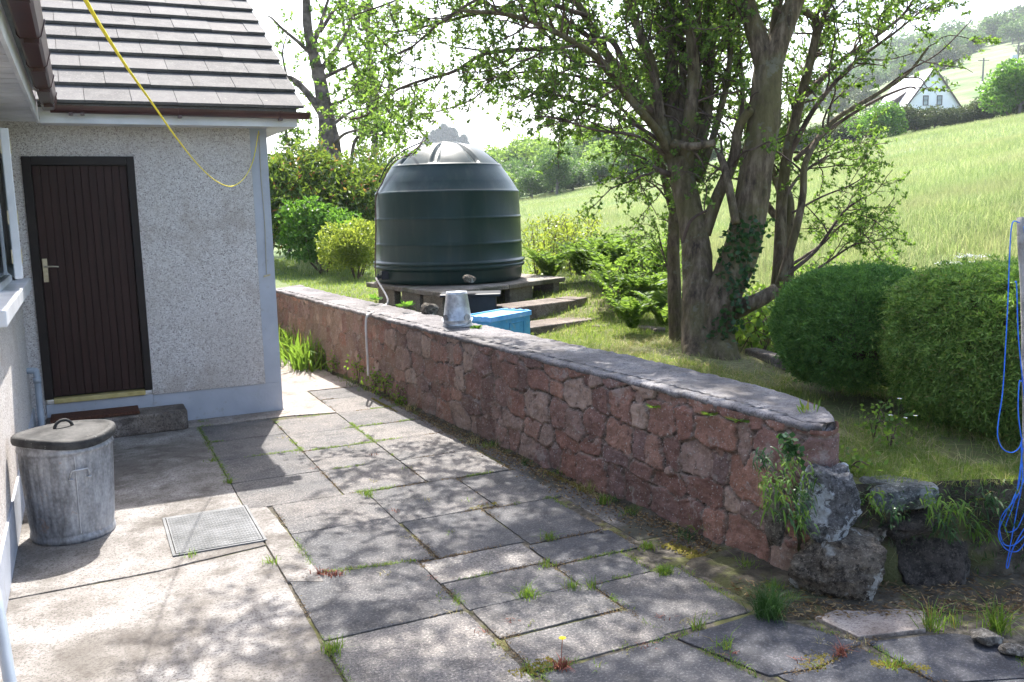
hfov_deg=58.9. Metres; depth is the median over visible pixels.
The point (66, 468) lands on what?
dustbin
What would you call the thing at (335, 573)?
leafy weed
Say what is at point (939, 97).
window
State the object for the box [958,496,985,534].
wall fern
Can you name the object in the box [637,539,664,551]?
grass tuft
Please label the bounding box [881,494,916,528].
wall fern
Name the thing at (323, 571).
leafy weed
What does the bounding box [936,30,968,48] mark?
hill tree
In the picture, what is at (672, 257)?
hawthorn tree
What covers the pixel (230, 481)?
grass tuft
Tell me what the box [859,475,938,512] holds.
boulder
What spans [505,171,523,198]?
broadleaf tree
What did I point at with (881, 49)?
hill tree
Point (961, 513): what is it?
wall fern
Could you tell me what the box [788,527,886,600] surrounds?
boulder
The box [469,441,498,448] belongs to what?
foot weed
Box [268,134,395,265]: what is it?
rhododendron
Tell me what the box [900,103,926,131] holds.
hedge bush
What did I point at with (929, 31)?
hill tree
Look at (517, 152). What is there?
broadleaf tree
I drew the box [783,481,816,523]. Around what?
wall fern
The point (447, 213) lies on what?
oil tank
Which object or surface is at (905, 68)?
hill bush
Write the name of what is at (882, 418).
border plant
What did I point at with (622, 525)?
concrete strip
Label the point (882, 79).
hill tree
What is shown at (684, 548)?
moss patch
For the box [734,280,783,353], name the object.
bramble bush
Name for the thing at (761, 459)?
wall fern
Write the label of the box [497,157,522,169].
broadleaf tree
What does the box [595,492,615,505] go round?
grass tuft
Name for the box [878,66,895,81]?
hill tree
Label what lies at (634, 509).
foot weed
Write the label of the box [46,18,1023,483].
ground
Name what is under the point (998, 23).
hill tree
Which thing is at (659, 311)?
fern
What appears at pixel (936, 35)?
hill tree
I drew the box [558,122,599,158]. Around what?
broadleaf tree
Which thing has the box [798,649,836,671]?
moss patch
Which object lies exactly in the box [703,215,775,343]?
ivy
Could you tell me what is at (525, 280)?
platform slab
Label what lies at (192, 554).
grass tuft
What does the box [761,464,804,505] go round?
wall fern
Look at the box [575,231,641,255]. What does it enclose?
fern
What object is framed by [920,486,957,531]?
wall fern
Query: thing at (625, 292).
fern
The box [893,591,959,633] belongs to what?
grass tuft
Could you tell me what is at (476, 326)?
leafy weed
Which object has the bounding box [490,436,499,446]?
foot weed
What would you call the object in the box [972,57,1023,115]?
hedge bush
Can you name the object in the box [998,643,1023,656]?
stone
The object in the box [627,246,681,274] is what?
fern
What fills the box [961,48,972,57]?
hill bush
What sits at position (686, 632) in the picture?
joint weed
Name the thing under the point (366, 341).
hose
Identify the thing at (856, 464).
border plant
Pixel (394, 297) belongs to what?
concrete block
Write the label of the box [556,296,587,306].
step block
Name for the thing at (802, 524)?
wall fern
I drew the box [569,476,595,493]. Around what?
foot weed
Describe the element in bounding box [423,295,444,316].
concrete block
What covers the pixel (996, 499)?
wall fern
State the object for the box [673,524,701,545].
foot weed
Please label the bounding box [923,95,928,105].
window
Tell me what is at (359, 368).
wall weed
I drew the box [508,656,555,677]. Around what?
moss patch
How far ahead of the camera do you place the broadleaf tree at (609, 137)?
104.59 m
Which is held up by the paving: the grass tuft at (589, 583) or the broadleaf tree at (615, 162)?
the grass tuft at (589, 583)
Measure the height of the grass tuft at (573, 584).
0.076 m
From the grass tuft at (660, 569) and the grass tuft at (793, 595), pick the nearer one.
the grass tuft at (793, 595)
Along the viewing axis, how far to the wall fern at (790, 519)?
3.95 m
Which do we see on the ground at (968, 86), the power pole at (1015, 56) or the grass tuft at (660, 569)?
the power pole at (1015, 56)
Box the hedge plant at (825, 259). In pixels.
[760,241,916,296]
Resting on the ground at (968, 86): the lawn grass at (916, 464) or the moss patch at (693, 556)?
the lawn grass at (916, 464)
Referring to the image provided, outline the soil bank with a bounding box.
[793,479,1023,582]
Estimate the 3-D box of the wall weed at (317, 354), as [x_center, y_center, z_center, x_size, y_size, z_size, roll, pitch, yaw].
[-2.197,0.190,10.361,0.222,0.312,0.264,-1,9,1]
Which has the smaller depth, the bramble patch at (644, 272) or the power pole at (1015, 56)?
the bramble patch at (644, 272)
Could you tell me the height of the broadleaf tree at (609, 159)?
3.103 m
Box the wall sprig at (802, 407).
[797,398,820,412]
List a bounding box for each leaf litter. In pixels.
[366,386,769,582]
[728,572,1023,619]
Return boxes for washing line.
[83,0,258,186]
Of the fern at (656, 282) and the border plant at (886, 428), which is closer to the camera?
the border plant at (886, 428)
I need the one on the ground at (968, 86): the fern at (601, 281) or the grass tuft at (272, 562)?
the fern at (601, 281)
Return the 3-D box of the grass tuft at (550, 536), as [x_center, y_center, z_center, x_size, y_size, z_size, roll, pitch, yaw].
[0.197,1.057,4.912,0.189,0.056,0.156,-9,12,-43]
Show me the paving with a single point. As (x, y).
(302, 496)
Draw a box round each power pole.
[978,58,988,83]
[1010,43,1023,66]
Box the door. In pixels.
[31,166,143,395]
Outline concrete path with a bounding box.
[281,358,357,392]
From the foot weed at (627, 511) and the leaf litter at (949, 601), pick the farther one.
the foot weed at (627, 511)
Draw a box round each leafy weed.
[310,566,330,577]
[328,569,342,577]
[368,292,382,299]
[395,300,414,306]
[470,325,482,328]
[543,654,576,671]
[830,634,857,657]
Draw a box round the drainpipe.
[0,589,16,681]
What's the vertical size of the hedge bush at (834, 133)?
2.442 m
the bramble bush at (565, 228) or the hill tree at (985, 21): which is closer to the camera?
the bramble bush at (565, 228)
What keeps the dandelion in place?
on the paving
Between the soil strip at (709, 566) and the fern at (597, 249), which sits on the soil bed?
the soil strip at (709, 566)
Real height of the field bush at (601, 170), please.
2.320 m
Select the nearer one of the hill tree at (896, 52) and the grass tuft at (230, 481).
the grass tuft at (230, 481)
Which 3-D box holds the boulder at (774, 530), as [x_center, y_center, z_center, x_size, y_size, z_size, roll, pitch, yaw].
[1.232,0.815,4.249,0.123,0.308,0.129,-5,9,-25]
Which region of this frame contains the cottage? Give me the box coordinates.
[879,67,961,111]
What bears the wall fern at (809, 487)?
attached to the retaining wall
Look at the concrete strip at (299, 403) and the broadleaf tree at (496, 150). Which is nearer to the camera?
the concrete strip at (299, 403)
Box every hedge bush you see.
[779,129,817,150]
[806,124,836,147]
[818,120,854,146]
[835,115,876,140]
[843,99,908,139]
[862,107,911,135]
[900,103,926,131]
[902,106,937,131]
[921,104,955,127]
[935,105,974,125]
[955,101,994,121]
[970,96,1014,120]
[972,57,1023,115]
[979,94,1023,116]
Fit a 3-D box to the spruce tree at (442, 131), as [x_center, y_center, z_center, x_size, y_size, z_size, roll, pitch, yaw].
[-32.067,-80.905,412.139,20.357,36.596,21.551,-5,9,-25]
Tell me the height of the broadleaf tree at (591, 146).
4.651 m
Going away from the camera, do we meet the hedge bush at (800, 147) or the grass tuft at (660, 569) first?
the grass tuft at (660, 569)
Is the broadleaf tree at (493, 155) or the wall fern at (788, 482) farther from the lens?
the broadleaf tree at (493, 155)
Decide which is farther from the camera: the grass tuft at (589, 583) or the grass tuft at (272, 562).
the grass tuft at (272, 562)
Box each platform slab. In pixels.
[366,281,418,291]
[402,283,508,296]
[495,273,564,288]
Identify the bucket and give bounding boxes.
[442,290,472,327]
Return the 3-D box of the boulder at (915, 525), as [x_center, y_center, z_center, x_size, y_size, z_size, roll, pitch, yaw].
[1.851,0.860,4.330,0.330,0.151,0.304,-1,9,5]
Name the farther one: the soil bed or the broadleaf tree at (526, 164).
the broadleaf tree at (526, 164)
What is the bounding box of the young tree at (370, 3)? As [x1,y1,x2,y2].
[307,0,420,164]
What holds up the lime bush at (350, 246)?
on the ground at (968, 86)
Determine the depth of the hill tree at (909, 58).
237.41 m
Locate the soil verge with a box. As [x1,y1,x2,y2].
[314,363,733,551]
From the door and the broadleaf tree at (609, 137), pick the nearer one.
the door
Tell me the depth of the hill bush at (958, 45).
218.90 m
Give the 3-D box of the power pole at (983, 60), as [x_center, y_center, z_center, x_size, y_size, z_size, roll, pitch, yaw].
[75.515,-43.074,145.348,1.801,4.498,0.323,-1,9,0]
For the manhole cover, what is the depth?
5.15 m
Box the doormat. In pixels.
[50,405,139,423]
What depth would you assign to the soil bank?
4.29 m
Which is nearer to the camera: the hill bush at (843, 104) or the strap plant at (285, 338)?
the strap plant at (285, 338)
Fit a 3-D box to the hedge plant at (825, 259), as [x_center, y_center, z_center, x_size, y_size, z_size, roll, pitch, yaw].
[3.127,-0.465,8.598,1.528,0.850,2.805,2,9,20]
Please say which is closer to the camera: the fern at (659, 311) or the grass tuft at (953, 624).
the grass tuft at (953, 624)
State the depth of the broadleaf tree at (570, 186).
66.41 m
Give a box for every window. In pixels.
[0,206,11,291]
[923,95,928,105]
[936,95,942,104]
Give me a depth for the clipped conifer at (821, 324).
5.74 m
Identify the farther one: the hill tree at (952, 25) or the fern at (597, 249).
the hill tree at (952, 25)
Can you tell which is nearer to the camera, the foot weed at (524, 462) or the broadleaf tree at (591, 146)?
the foot weed at (524, 462)
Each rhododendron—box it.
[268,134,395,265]
[344,138,402,218]
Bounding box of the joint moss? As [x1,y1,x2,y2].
[197,396,1023,681]
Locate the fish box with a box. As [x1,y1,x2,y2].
[471,308,531,333]
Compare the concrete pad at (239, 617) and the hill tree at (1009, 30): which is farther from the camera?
the hill tree at (1009, 30)
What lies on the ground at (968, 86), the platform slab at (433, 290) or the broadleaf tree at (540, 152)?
the broadleaf tree at (540, 152)
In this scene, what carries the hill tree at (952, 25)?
on the ground at (968, 86)
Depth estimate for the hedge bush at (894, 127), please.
60.81 m
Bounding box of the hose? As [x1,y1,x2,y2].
[365,278,388,375]
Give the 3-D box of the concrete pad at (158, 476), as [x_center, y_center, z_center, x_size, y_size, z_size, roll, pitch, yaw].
[-2.592,0.985,6.135,1.233,0.050,3.486,-5,9,-25]
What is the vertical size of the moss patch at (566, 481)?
0.009 m
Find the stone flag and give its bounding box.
[815,609,925,639]
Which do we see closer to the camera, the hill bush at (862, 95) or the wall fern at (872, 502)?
the wall fern at (872, 502)
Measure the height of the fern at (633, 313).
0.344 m
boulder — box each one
[763,484,787,546]
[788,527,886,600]
[794,462,862,542]
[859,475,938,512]
[868,526,886,541]
[879,508,935,539]
[894,537,970,585]
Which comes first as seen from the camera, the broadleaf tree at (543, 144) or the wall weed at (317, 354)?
the wall weed at (317, 354)
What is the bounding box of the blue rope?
[997,221,1023,568]
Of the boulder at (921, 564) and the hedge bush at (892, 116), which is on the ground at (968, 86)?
the hedge bush at (892, 116)
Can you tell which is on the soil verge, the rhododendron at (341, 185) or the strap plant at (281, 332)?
the strap plant at (281, 332)
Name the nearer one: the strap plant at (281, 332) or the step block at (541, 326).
the step block at (541, 326)
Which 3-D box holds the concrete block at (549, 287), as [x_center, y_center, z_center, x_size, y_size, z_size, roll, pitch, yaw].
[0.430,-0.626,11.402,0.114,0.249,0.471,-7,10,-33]
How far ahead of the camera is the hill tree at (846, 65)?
303.70 m
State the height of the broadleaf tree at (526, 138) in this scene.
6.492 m
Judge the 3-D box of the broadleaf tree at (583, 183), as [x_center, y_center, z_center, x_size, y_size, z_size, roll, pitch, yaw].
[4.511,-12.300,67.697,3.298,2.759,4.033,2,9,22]
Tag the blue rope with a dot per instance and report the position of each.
(1015, 497)
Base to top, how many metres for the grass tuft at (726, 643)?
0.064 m
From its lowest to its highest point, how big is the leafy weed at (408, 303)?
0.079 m
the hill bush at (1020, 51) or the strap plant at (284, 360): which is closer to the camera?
the strap plant at (284, 360)
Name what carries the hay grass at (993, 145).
on the ground at (968, 86)
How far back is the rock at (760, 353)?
7.25 m
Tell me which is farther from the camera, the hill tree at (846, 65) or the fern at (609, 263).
the hill tree at (846, 65)
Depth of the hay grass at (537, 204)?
41.13 m
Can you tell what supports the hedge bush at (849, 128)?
on the ground at (968, 86)
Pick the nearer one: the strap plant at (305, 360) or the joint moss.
the joint moss
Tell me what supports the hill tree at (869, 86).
on the ground at (968, 86)
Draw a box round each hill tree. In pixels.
[793,97,827,112]
[825,55,859,82]
[849,65,879,87]
[851,76,874,90]
[853,39,888,67]
[853,49,879,68]
[871,68,890,86]
[877,41,910,67]
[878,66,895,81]
[879,36,908,56]
[881,31,924,49]
[887,62,906,76]
[897,46,928,71]
[913,39,947,65]
[915,29,937,41]
[922,25,969,46]
[925,29,958,47]
[935,16,974,31]
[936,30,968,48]
[960,31,988,52]
[975,8,1023,41]
[987,15,1013,41]
[995,19,1023,43]
[1006,18,1023,40]
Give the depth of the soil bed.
4.02 m
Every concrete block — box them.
[378,289,400,306]
[402,292,422,311]
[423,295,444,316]
[505,286,532,302]
[533,282,558,291]
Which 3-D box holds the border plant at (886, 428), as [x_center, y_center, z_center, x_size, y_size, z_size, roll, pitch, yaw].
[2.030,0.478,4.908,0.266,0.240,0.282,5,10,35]
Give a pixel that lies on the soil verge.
(722, 546)
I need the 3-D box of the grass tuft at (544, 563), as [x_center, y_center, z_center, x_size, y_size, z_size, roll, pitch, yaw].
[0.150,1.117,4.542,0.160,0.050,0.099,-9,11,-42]
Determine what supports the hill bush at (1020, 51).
on the ground at (968, 86)
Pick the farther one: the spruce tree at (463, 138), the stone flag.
the spruce tree at (463, 138)
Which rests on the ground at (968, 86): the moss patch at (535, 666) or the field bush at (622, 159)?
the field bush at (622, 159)
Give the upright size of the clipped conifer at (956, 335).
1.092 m
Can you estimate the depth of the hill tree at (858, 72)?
228.86 m
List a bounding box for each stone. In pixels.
[420,303,438,314]
[462,275,475,282]
[970,627,1003,645]
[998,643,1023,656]
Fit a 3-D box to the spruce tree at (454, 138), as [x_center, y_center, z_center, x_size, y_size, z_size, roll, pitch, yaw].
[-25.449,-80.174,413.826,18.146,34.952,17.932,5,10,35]
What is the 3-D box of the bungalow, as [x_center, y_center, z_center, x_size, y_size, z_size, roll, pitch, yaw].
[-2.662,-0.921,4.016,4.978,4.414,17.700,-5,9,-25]
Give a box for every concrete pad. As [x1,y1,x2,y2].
[0,546,342,681]
[9,427,265,599]
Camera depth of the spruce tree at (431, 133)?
409.48 m
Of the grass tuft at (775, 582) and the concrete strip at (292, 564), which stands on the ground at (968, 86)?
the concrete strip at (292, 564)
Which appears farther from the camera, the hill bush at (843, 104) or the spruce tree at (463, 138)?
the spruce tree at (463, 138)
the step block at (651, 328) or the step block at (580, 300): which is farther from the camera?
the step block at (580, 300)
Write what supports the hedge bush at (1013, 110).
on the ground at (968, 86)
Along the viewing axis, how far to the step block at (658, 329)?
8.78 m
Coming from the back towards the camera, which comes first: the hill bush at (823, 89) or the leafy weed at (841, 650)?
the hill bush at (823, 89)
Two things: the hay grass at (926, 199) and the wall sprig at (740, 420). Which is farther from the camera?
the hay grass at (926, 199)
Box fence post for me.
[1017,217,1023,463]
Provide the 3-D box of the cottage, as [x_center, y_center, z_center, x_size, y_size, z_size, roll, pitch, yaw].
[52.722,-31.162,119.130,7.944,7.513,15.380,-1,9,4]
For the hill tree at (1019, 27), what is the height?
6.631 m
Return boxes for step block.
[497,298,575,320]
[530,317,598,334]
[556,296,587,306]
[625,325,656,330]
[653,327,665,332]
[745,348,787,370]
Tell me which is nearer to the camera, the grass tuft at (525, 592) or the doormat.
the grass tuft at (525, 592)
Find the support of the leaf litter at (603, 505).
on the soil verge
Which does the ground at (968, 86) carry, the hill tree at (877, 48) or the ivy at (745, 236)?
the hill tree at (877, 48)
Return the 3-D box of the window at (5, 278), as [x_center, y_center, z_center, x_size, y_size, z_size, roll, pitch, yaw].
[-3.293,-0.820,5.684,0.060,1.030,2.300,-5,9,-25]
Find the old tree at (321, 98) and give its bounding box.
[266,0,420,251]
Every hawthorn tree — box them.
[297,0,898,360]
[476,0,757,342]
[697,0,1001,297]
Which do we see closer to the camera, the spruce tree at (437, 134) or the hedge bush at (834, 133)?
the hedge bush at (834, 133)
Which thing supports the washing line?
hanging from the bungalow
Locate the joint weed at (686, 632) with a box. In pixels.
[680,625,698,636]
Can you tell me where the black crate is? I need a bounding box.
[439,290,500,313]
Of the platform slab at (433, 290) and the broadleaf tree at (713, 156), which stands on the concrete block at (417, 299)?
the platform slab at (433, 290)
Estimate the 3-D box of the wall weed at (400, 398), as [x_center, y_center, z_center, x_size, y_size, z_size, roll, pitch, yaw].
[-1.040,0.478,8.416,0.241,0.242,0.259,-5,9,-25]
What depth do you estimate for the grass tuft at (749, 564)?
4.45 m
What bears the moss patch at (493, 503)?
on the paving
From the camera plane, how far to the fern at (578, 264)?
11.55 m
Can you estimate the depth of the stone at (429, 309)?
8.93 m
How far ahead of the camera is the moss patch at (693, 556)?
4.64 m
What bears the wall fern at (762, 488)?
attached to the retaining wall
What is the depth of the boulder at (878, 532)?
4.25 m
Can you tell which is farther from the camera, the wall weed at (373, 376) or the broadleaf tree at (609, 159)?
the broadleaf tree at (609, 159)
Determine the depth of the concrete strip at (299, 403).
8.15 m
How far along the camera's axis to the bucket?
7.83 m
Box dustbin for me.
[10,418,115,546]
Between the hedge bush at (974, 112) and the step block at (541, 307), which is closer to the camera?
the step block at (541, 307)
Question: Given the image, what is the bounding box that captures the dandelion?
[559,636,565,668]
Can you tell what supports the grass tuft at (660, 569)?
on the paving
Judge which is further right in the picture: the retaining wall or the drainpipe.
the retaining wall
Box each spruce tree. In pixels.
[428,129,439,143]
[431,128,441,142]
[435,123,452,141]
[442,127,459,141]
[448,127,459,141]
[458,134,470,144]
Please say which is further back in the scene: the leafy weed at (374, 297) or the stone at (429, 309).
the leafy weed at (374, 297)
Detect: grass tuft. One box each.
[179,547,197,557]
[222,477,234,483]
[262,555,282,564]
[310,635,357,656]
[354,488,376,495]
[506,579,549,601]
[531,530,563,541]
[537,556,556,568]
[554,574,588,591]
[570,574,602,590]
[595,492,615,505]
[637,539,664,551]
[649,563,679,576]
[682,612,709,631]
[702,628,736,649]
[705,568,825,624]
[727,550,764,568]
[760,578,797,590]
[783,587,806,602]
[880,652,903,673]
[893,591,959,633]
[934,590,1023,636]
[939,606,973,630]
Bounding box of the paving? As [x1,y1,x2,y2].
[199,386,1023,681]
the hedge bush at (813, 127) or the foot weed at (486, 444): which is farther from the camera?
the hedge bush at (813, 127)
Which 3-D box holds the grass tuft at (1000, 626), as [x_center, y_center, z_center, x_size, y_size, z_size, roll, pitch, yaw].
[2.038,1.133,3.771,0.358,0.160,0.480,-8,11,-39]
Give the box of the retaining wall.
[276,285,839,570]
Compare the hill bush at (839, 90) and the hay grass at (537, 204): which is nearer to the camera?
the hay grass at (537, 204)
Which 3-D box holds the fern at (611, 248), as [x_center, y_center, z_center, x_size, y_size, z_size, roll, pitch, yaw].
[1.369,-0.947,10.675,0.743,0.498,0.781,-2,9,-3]
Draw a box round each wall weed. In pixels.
[310,345,324,368]
[325,350,339,373]
[344,354,366,385]
[361,366,382,392]
[375,373,392,398]
[386,383,406,404]
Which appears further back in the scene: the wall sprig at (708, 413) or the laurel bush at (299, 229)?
the laurel bush at (299, 229)
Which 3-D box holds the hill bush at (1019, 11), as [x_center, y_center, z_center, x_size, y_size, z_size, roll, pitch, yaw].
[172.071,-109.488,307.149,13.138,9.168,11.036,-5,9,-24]
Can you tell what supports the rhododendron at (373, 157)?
on the ground at (968, 86)
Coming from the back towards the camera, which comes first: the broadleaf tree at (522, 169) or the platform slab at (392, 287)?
the broadleaf tree at (522, 169)
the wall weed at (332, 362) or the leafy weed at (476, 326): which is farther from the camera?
the wall weed at (332, 362)
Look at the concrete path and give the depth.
9.64 m
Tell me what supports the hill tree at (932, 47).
on the ground at (968, 86)
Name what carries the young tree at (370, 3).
on the ground at (968, 86)
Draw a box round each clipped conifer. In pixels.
[759,256,921,395]
[860,253,1022,445]
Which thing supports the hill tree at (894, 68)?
on the ground at (968, 86)
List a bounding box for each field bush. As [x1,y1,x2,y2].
[514,169,544,198]
[534,147,579,194]
[584,159,611,185]
[614,148,644,175]
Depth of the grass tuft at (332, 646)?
3.72 m
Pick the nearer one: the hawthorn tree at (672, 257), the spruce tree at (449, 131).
the hawthorn tree at (672, 257)
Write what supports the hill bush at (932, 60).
on the ground at (968, 86)
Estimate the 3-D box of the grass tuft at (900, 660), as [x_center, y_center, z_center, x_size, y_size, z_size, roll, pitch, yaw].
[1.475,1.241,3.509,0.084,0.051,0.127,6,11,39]
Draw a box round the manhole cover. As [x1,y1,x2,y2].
[162,505,266,556]
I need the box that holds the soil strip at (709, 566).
[686,548,1023,620]
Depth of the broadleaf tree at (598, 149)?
76.37 m
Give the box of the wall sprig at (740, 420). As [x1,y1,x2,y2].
[724,416,749,422]
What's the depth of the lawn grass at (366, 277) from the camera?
12.46 m
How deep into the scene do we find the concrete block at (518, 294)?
10.63 m
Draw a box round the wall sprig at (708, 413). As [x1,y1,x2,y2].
[701,411,717,415]
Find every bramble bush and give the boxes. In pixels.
[521,206,607,275]
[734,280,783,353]
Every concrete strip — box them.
[188,391,336,426]
[247,507,322,582]
[417,413,680,540]
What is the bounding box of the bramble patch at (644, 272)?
[522,224,681,319]
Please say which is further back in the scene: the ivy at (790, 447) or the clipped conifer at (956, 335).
the clipped conifer at (956, 335)
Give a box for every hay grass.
[295,132,1023,273]
[519,111,1023,220]
[530,165,1023,299]
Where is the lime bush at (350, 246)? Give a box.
[314,215,374,278]
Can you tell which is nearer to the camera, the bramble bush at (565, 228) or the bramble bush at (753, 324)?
the bramble bush at (753, 324)
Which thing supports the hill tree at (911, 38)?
on the ground at (968, 86)
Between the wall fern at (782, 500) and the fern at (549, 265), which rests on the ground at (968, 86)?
the fern at (549, 265)
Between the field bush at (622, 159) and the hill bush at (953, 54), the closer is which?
the field bush at (622, 159)
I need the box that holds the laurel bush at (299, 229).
[274,194,374,273]
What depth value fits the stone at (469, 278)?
9.32 m
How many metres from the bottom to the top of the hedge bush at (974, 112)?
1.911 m
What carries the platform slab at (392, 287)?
on the concrete block at (417, 299)
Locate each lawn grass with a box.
[274,223,681,338]
[531,309,1023,487]
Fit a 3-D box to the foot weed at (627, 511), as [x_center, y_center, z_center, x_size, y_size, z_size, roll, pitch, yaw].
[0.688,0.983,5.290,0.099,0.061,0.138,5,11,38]
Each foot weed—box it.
[466,433,490,444]
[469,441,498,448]
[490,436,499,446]
[516,458,535,466]
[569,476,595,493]
[600,494,621,503]
[602,500,640,516]
[618,507,636,516]
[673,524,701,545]
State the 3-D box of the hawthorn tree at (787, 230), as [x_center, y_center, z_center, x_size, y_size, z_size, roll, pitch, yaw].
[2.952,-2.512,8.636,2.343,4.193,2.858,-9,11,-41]
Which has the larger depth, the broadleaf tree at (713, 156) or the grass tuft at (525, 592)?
the broadleaf tree at (713, 156)
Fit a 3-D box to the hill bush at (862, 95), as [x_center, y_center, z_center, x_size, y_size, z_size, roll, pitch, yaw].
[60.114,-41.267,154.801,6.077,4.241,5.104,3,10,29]
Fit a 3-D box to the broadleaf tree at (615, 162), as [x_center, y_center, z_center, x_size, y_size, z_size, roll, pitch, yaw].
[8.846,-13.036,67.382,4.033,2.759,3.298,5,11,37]
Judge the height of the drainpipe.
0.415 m
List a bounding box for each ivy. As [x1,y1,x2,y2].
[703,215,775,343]
[776,431,806,470]
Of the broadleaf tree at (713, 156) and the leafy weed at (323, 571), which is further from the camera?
the broadleaf tree at (713, 156)
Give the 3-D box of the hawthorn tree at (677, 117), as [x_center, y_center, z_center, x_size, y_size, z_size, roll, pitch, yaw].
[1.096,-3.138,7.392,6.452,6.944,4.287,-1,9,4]
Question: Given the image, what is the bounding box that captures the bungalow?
[0,0,309,611]
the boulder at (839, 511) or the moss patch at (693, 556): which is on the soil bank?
the boulder at (839, 511)
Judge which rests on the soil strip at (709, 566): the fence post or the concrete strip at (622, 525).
the fence post
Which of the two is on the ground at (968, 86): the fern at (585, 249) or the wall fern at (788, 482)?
the fern at (585, 249)
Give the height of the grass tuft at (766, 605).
0.183 m
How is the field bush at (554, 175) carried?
on the ground at (968, 86)
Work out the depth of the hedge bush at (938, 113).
60.09 m
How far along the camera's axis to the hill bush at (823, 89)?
218.28 m
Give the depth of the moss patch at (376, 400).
8.43 m
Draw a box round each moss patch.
[371,398,397,411]
[470,501,496,509]
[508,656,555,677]
[538,469,591,492]
[661,541,708,557]
[685,552,703,558]
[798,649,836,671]
[870,659,931,673]
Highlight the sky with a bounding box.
[247,0,1023,159]
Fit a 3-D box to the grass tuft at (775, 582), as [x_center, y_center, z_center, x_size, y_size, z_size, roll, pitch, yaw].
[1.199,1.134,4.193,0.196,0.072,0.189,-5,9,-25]
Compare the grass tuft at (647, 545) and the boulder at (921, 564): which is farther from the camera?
the grass tuft at (647, 545)
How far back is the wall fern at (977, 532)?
4.26 m
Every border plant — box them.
[839,445,887,476]
[852,396,900,440]
[863,410,917,452]
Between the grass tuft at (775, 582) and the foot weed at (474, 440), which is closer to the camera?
the grass tuft at (775, 582)
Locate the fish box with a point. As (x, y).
(515, 320)
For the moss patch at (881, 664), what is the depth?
3.51 m
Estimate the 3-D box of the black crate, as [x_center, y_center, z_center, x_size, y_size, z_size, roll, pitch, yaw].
[-0.425,-0.357,9.437,0.629,0.295,0.370,-1,9,-1]
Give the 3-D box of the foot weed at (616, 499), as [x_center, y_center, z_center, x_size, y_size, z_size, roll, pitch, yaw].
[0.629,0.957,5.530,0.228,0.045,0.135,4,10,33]
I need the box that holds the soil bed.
[50,391,1023,681]
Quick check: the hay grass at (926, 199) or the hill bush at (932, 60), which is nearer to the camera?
the hay grass at (926, 199)
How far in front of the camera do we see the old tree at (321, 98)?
20.48 m
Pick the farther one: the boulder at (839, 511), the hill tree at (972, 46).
the hill tree at (972, 46)
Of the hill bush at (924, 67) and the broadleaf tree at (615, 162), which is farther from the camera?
the hill bush at (924, 67)
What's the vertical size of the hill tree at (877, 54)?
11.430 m
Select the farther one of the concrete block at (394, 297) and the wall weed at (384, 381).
the concrete block at (394, 297)
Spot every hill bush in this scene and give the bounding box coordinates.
[810,84,826,103]
[823,95,853,114]
[826,80,859,100]
[846,87,882,108]
[888,63,916,77]
[911,61,927,70]
[924,52,955,68]
[930,44,969,68]
[938,42,967,51]
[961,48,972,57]
[997,4,1023,16]
[1015,44,1023,55]
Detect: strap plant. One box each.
[278,322,290,350]
[279,324,303,358]
[279,330,316,367]
[279,331,328,371]
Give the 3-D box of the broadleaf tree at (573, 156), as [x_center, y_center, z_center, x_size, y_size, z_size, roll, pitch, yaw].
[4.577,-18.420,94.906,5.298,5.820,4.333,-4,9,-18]
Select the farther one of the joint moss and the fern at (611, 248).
the fern at (611, 248)
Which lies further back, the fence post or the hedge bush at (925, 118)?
the hedge bush at (925, 118)
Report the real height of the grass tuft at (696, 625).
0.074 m
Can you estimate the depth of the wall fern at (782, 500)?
3.95 m
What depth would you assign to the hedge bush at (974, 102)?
59.88 m
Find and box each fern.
[522,247,571,275]
[553,242,588,275]
[564,240,607,271]
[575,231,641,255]
[575,243,629,273]
[582,269,643,302]
[587,250,649,278]
[594,240,651,274]
[601,278,643,313]
[604,291,660,328]
[612,272,681,312]
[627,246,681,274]
[630,288,681,325]
[750,446,786,479]
[750,482,804,527]
[758,462,783,501]
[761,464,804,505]
[772,456,812,486]
[773,504,808,537]
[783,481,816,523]
[788,504,819,543]
[794,455,822,503]
[859,490,885,518]
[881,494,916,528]
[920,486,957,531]
[928,513,974,544]
[931,489,973,528]
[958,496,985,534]
[972,517,1008,546]
[979,483,1014,525]
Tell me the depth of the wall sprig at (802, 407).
4.43 m
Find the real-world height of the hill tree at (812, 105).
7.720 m
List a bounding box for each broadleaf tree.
[483,144,506,156]
[486,151,501,162]
[495,139,542,195]
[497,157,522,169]
[503,158,536,193]
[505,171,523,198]
[508,133,550,153]
[511,166,546,196]
[528,146,569,191]
[529,138,572,160]
[542,162,587,190]
[549,138,580,160]
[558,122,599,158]
[566,159,591,190]
[581,145,612,183]
[582,139,611,159]
[586,125,632,143]
[601,148,624,179]
[608,148,651,174]
[707,139,720,160]
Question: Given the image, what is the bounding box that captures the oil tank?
[373,139,524,286]
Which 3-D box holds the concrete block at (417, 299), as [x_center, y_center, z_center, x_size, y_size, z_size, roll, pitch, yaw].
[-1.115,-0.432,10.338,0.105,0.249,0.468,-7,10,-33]

